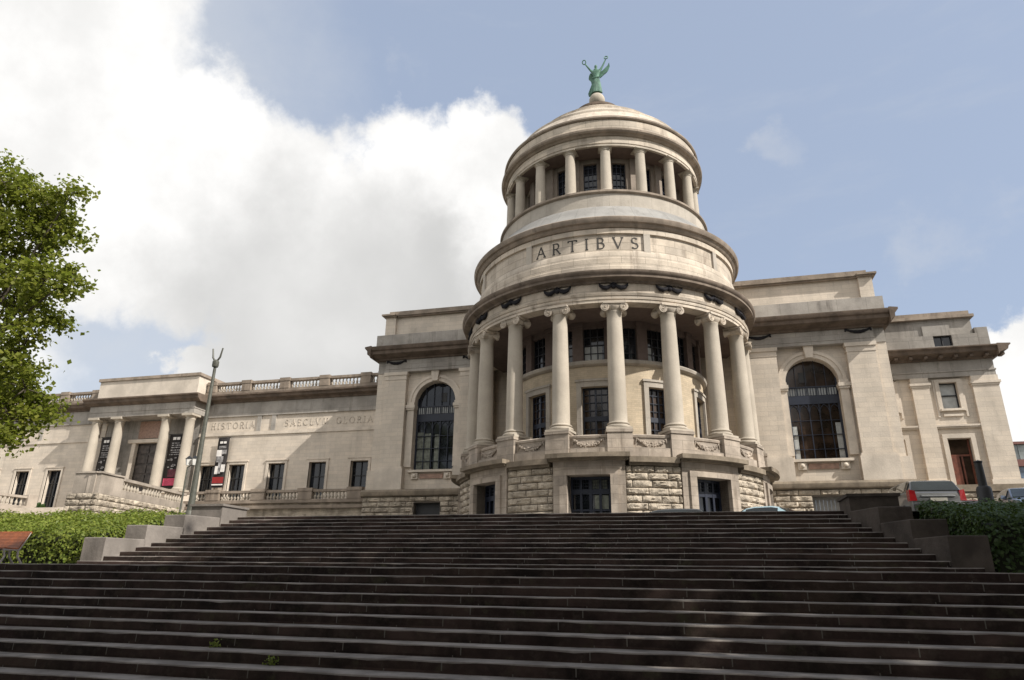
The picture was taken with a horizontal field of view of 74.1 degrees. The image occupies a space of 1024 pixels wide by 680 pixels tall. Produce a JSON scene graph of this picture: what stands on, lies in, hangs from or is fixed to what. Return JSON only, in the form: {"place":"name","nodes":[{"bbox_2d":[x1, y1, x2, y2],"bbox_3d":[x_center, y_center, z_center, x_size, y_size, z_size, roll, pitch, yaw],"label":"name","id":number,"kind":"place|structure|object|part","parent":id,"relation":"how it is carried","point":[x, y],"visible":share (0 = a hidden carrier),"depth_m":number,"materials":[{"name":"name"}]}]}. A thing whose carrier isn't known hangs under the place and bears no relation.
{"place":"outdoors","nodes":[
{"label":"outdoors","id":0,"kind":"place"},
{"bbox_2d":[0,0,1023,509],"label":"sky","id":1,"kind":"structure","parent":0,"point":[275,179],"materials":[{"name":"blue"}]},
{"bbox_2d":[25,514,1023,572],"bbox_3d":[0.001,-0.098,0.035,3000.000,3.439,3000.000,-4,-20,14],"label":"ground","id":2,"kind":"structure","parent":0,"point":[915,516],"depth_m":18.16,"materials":[{"name":"soil"}]},
{"bbox_2d":[0,148,100,457],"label":"broadleaf tree","id":3,"kind":"object","parent":2,"relation":"on","point":[47,221],"visible":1,"depth_m":30.06,"materials":[{"name":"green plant"}]},
{"bbox_2d":[0,507,185,563],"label":"clipped hedge","id":4,"kind":"object","parent":2,"relation":"on","point":[57,537],"visible":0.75,"depth_m":20.26,"materials":[{"name":"green plant"}]},
{"bbox_2d":[185,348,223,514],"bbox_3d":[-10.805,3.183,23.815,0.385,6.092,0.341,9,-21,-21],"label":"lamp post","id":5,"kind":"object","parent":2,"relation":"on","point":[195,479],"visible":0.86,"depth_m":23.59,"materials":[{"name":"grey metal"}]},
{"bbox_2d":[0,510,1023,679],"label":"stairs","id":6,"kind":"structure","parent":2,"relation":"on","point":[786,595],"depth_m":10.65,"materials":[{"name":"grey stone"}]},
{"bbox_2d":[0,531,31,562],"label":"park bench","id":7,"kind":"object","parent":6,"relation":"on","point":[10,541],"visible":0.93,"depth_m":16.86,"materials":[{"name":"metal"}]},
{"bbox_2d":[80,504,249,560],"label":"stair wall","id":8,"kind":"structure","parent":6,"relation":"on","point":[202,517],"depth_m":20.05,"materials":[{"name":"grey stone"}]},
{"bbox_2d":[209,638,221,647],"bbox_3d":[-4.368,4.464,9.982,0.216,0.136,0.117,-4,-20,14],"label":"step weed","id":9,"kind":"object","parent":6,"relation":"on","point":[213,644],"visible":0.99,"depth_m":9.97,"materials":[{"name":"green plant"}]},
{"bbox_2d":[262,655,278,665],"bbox_3d":[-3.309,4.389,9.280,0.246,0.140,0.093,-4,-20,14],"label":"step weed","id":10,"kind":"object","parent":6,"relation":"on","point":[271,663],"visible":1,"depth_m":9.27,"materials":[{"name":"green plant"}]},
{"bbox_2d":[836,493,994,572],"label":"stair wall","id":11,"kind":"structure","parent":6,"relation":"on","point":[887,514],"depth_m":14.78,"materials":[{"name":"stone"}]},
{"bbox_2d":[915,497,1023,572],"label":"clipped hedge","id":12,"kind":"object","parent":2,"relation":"on","point":[1000,525],"visible":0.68,"depth_m":14.13,"materials":[{"name":"green plant"}]},
{"bbox_2d":[1013,441,1023,478],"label":"office building","id":13,"kind":"structure","parent":2,"relation":"on","point":[1019,448],"depth_m":130.10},
{"label":"plaza","id":14,"kind":"structure","parent":0,"visible":0},
{"bbox_2d":[0,471,364,517],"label":"garden terrace","id":15,"kind":"structure","parent":14,"relation":"on","point":[95,491],"depth_m":54.17,"materials":[{"name":"stone"}]},
{"bbox_2d":[35,502,44,507],"bbox_3d":[-45.236,16.129,64.907,0.945,1.201,0.892,8,-21,-19],"label":"potted shrub","id":16,"kind":"object","parent":15,"relation":"on","point":[38,505],"visible":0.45,"depth_m":64.82,"materials":[{"name":"green plant"}]},
{"bbox_2d":[66,372,224,500],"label":"entrance portico","id":17,"kind":"structure","parent":15,"relation":"on","point":[139,413],"depth_m":67.98,"materials":[{"name":"stone"}]},
{"bbox_2d":[95,437,111,470],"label":"hanging banner","id":18,"kind":"object","parent":17,"relation":"hanging from","point":[103,453],"visible":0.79,"depth_m":68.24,"materials":[{"name":"black fabric"}]},
{"bbox_2d":[133,443,156,490],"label":"bronze door","id":19,"kind":"structure","parent":17,"relation":"in","point":[146,452],"depth_m":68.11,"materials":[{"name":"metal"}]},
{"bbox_2d":[161,434,182,488],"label":"hanging banner","id":20,"kind":"object","parent":17,"relation":"hanging from","point":[171,462],"visible":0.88,"depth_m":65.92,"materials":[{"name":"black fabric"}]},
{"bbox_2d":[179,455,196,511],"bbox_3d":[-16.698,7.983,34.685,0.699,4.157,0.380,-4,-20,14],"label":"park lantern","id":21,"kind":"object","parent":14,"relation":"on","point":[189,459],"visible":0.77,"depth_m":35.11,"materials":[{"name":"grey paint"}]},
{"bbox_2d":[0,372,377,507],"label":"gallery wing","id":22,"kind":"structure","parent":14,"relation":"on","point":[286,435],"depth_m":65.37,"materials":[{"name":"beige stone"}]},
{"bbox_2d":[211,437,230,487],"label":"hanging banner","id":23,"kind":"object","parent":22,"relation":"hanging from","point":[220,464],"visible":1,"depth_m":65.10,"materials":[{"name":"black fabric"}]},
{"bbox_2d":[360,305,494,514],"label":"arched pavilion","id":24,"kind":"structure","parent":14,"relation":"on","point":[420,358],"depth_m":54.26,"materials":[{"name":"stone"}]},
{"bbox_2d":[414,383,454,469],"bbox_3d":[-6.036,6.905,54.278,3.500,7.160,0.180,-4,-20,14],"label":"arched window","id":25,"kind":"structure","parent":24,"relation":"in","point":[435,412],"depth_m":54.22,"materials":[{"name":"black glass"}]},
{"bbox_2d":[451,93,779,513],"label":"domed rotunda","id":26,"kind":"structure","parent":14,"relation":"on","point":[608,320],"depth_m":42.37,"materials":[{"name":"stone"}]},
{"bbox_2d":[485,484,494,513],"bbox_3d":[-0.984,10.409,40.330,0.220,3.577,2.320,14,-23,-33],"label":"iron door","id":27,"kind":"structure","parent":26,"relation":"in","point":[489,490],"depth_m":41.07,"materials":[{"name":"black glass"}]},
{"bbox_2d":[523,348,525,373],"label":"loggia window","id":28,"kind":"structure","parent":26,"relation":"in","point":[524,351],"depth_m":47.09,"materials":[{"name":"glass"}]},
{"bbox_2d":[534,338,544,369],"bbox_3d":[1.971,1.022,45.214,0.151,2.240,1.347,16,-25,-37],"label":"loggia window","id":29,"kind":"structure","parent":26,"relation":"in","point":[539,355],"depth_m":45.37,"materials":[{"name":"glass"}]},
{"bbox_2d":[558,172,564,195],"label":"lantern window","id":30,"kind":"structure","parent":26,"relation":"in","point":[561,177],"depth_m":49.01,"materials":[{"name":"black glass"}]},
{"bbox_2d":[568,332,572,361],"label":"loggia window","id":31,"kind":"structure","parent":26,"relation":"in","point":[570,356],"depth_m":43.83,"materials":[{"name":"glass"}]},
{"bbox_2d":[584,164,596,190],"bbox_3d":[5.566,-11.134,47.957,0.947,2.800,0.137,-4,-20,14],"label":"lantern window","id":32,"kind":"structure","parent":26,"relation":"in","point":[590,172],"depth_m":48.06,"materials":[{"name":"black glass"}]},
{"bbox_2d":[571,476,611,512],"bbox_3d":[4.314,9.254,36.863,2.320,3.577,0.220,-4,-20,14],"label":"iron door","id":33,"kind":"structure","parent":26,"relation":"in","point":[588,494],"depth_m":37.11,"materials":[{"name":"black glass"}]},
{"bbox_2d":[583,328,604,360],"bbox_3d":[5.242,0.364,43.229,1.347,2.240,0.151,-4,-20,14],"label":"loggia window","id":34,"kind":"structure","parent":26,"relation":"in","point":[594,347],"depth_m":43.24,"materials":[{"name":"glass"}]},
{"bbox_2d":[582,56,609,96],"bbox_3d":[7.148,-22.536,57.744,2.344,3.853,0.782,-4,-20,14],"label":"winged statue","id":35,"kind":"object","parent":26,"relation":"on","point":[595,75],"visible":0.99,"depth_m":57.71,"materials":[{"name":"green metal"}]},
{"bbox_2d":[612,164,625,188],"bbox_3d":[7.522,-11.162,47.800,0.947,2.800,0.138,3,-20,-5],"label":"lantern window","id":36,"kind":"structure","parent":26,"relation":"in","point":[618,171],"depth_m":47.93,"materials":[{"name":"black glass"}]},
{"bbox_2d":[622,328,636,359],"bbox_3d":[7.198,0.324,43.040,1.347,2.240,0.151,2,-20,-3],"label":"loggia window","id":37,"kind":"structure","parent":26,"relation":"in","point":[629,340],"depth_m":43.08,"materials":[{"name":"glass"}]},
{"bbox_2d":[646,170,649,191],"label":"lantern window","id":38,"kind":"structure","parent":26,"relation":"in","point":[647,172],"depth_m":48.60,"materials":[{"name":"black glass"}]},
{"bbox_2d":[647,330,661,361],"bbox_3d":[9.117,0.490,43.430,1.347,2.240,0.151,8,-21,-20],"label":"loggia window","id":39,"kind":"structure","parent":26,"relation":"in","point":[653,338],"depth_m":43.45,"materials":[{"name":"glass"}]},
{"bbox_2d":[661,177,664,195],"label":"lantern window","id":40,"kind":"structure","parent":26,"relation":"in","point":[663,188],"depth_m":49.56,"materials":[{"name":"black glass"}]},
{"bbox_2d":[677,337,684,366],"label":"loggia window","id":41,"kind":"structure","parent":26,"relation":"in","point":[680,341],"depth_m":44.64,"materials":[{"name":"glass"}]},
{"bbox_2d":[692,345,695,370],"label":"loggia window","id":42,"kind":"structure","parent":26,"relation":"in","point":[693,354],"depth_m":46.13,"materials":[{"name":"glass"}]},
{"bbox_2d":[697,479,721,511],"bbox_3d":[10.722,9.537,37.407,2.320,3.577,0.220,10,-21,-24],"label":"iron door","id":43,"kind":"structure","parent":26,"relation":"in","point":[709,494],"depth_m":37.80,"materials":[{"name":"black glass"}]},
{"bbox_2d":[650,508,703,511],"bbox_3d":[7.491,8.978,32.801,4.310,1.505,2.040,-4,-20,14],"label":"parked car","id":44,"kind":"object","parent":14,"relation":"on","point":[679,510],"visible":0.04,"depth_m":32.23,"materials":[{"name":"grey paint"}]},
{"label":"side window","id":45,"kind":"part","parent":44,"relation":"part of","materials":[{"name":"grey glass"}]},
{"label":"side window","id":46,"kind":"part","parent":44,"relation":"part of","materials":[{"name":"grey glass"}]},
{"bbox_2d":[742,506,793,510],"bbox_3d":[11.682,8.197,30.312,4.520,1.425,2.040,-16,-26,40],"label":"parked car","id":47,"kind":"object","parent":14,"relation":"on","point":[767,508],"visible":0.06,"depth_m":29.97,"materials":[{"name":"blue paint"}]},
{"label":"side window","id":48,"kind":"part","parent":47,"relation":"part of","materials":[{"name":"grey glass"}]},
{"bbox_2d":[733,270,920,510],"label":"arched pavilion","id":49,"kind":"structure","parent":14,"relation":"on","point":[829,426],"depth_m":47.08,"materials":[{"name":"stone"}]},
{"bbox_2d":[786,361,848,458],"bbox_3d":[21.165,4.878,47.485,3.500,7.160,0.180,-4,-20,14],"label":"arched window","id":50,"kind":"structure","parent":49,"relation":"in","point":[817,425],"depth_m":47.39,"materials":[{"name":"black glass"}]},
{"bbox_2d":[887,480,966,510],"bbox_3d":[14.803,6.063,24.772,2.040,1.505,4.310,-3,-20,11],"label":"parked car","id":51,"kind":"object","parent":14,"relation":"on","point":[913,492],"visible":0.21,"depth_m":23.13,"materials":[{"name":"silver metal"}]},
{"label":"side window","id":52,"kind":"part","parent":51,"relation":"part of","materials":[{"name":"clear glass"}]},
{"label":"side window","id":53,"kind":"part","parent":51,"relation":"part of","materials":[{"name":"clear glass"}]},
{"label":"rear window","id":54,"kind":"part","parent":51,"relation":"part of","materials":[{"name":"grey glass"}]},
{"bbox_2d":[884,310,1023,499],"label":"end block","id":55,"kind":"structure","parent":14,"relation":"on","point":[951,410],"depth_m":47.17,"materials":[{"name":"stone"}]},
{"bbox_2d":[933,336,952,346],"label":"attic window","id":56,"kind":"structure","parent":55,"relation":"in","point":[939,340],"depth_m":48.42,"materials":[{"name":"glass"}]},
{"bbox_2d":[965,500,977,504],"bbox_3d":[18.360,7.642,28.602,2.040,1.505,4.310,-1,-20,5],"label":"parked car","id":57,"kind":"object","parent":14,"relation":"on","point":[970,501],"depth_m":27.17,"materials":[{"name":"grey paint"}]},
{"bbox_2d":[973,460,993,502],"bbox_3d":[14.422,4.588,20.713,0.600,1.840,0.600,-4,-20,14],"label":"iron post","id":58,"kind":"object","parent":14,"relation":"on","point":[983,489],"visible":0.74,"depth_m":20.68,"materials":[{"name":"black metal"}]},
{"bbox_2d":[995,488,1023,502],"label":"parked car","id":59,"kind":"object","parent":14,"relation":"on","point":[1016,493],"visible":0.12,"depth_m":23.57,"materials":[{"name":"grey paint"}]},
{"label":"side window","id":60,"kind":"part","parent":59,"relation":"part of","materials":[{"name":"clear glass"}]}
]}

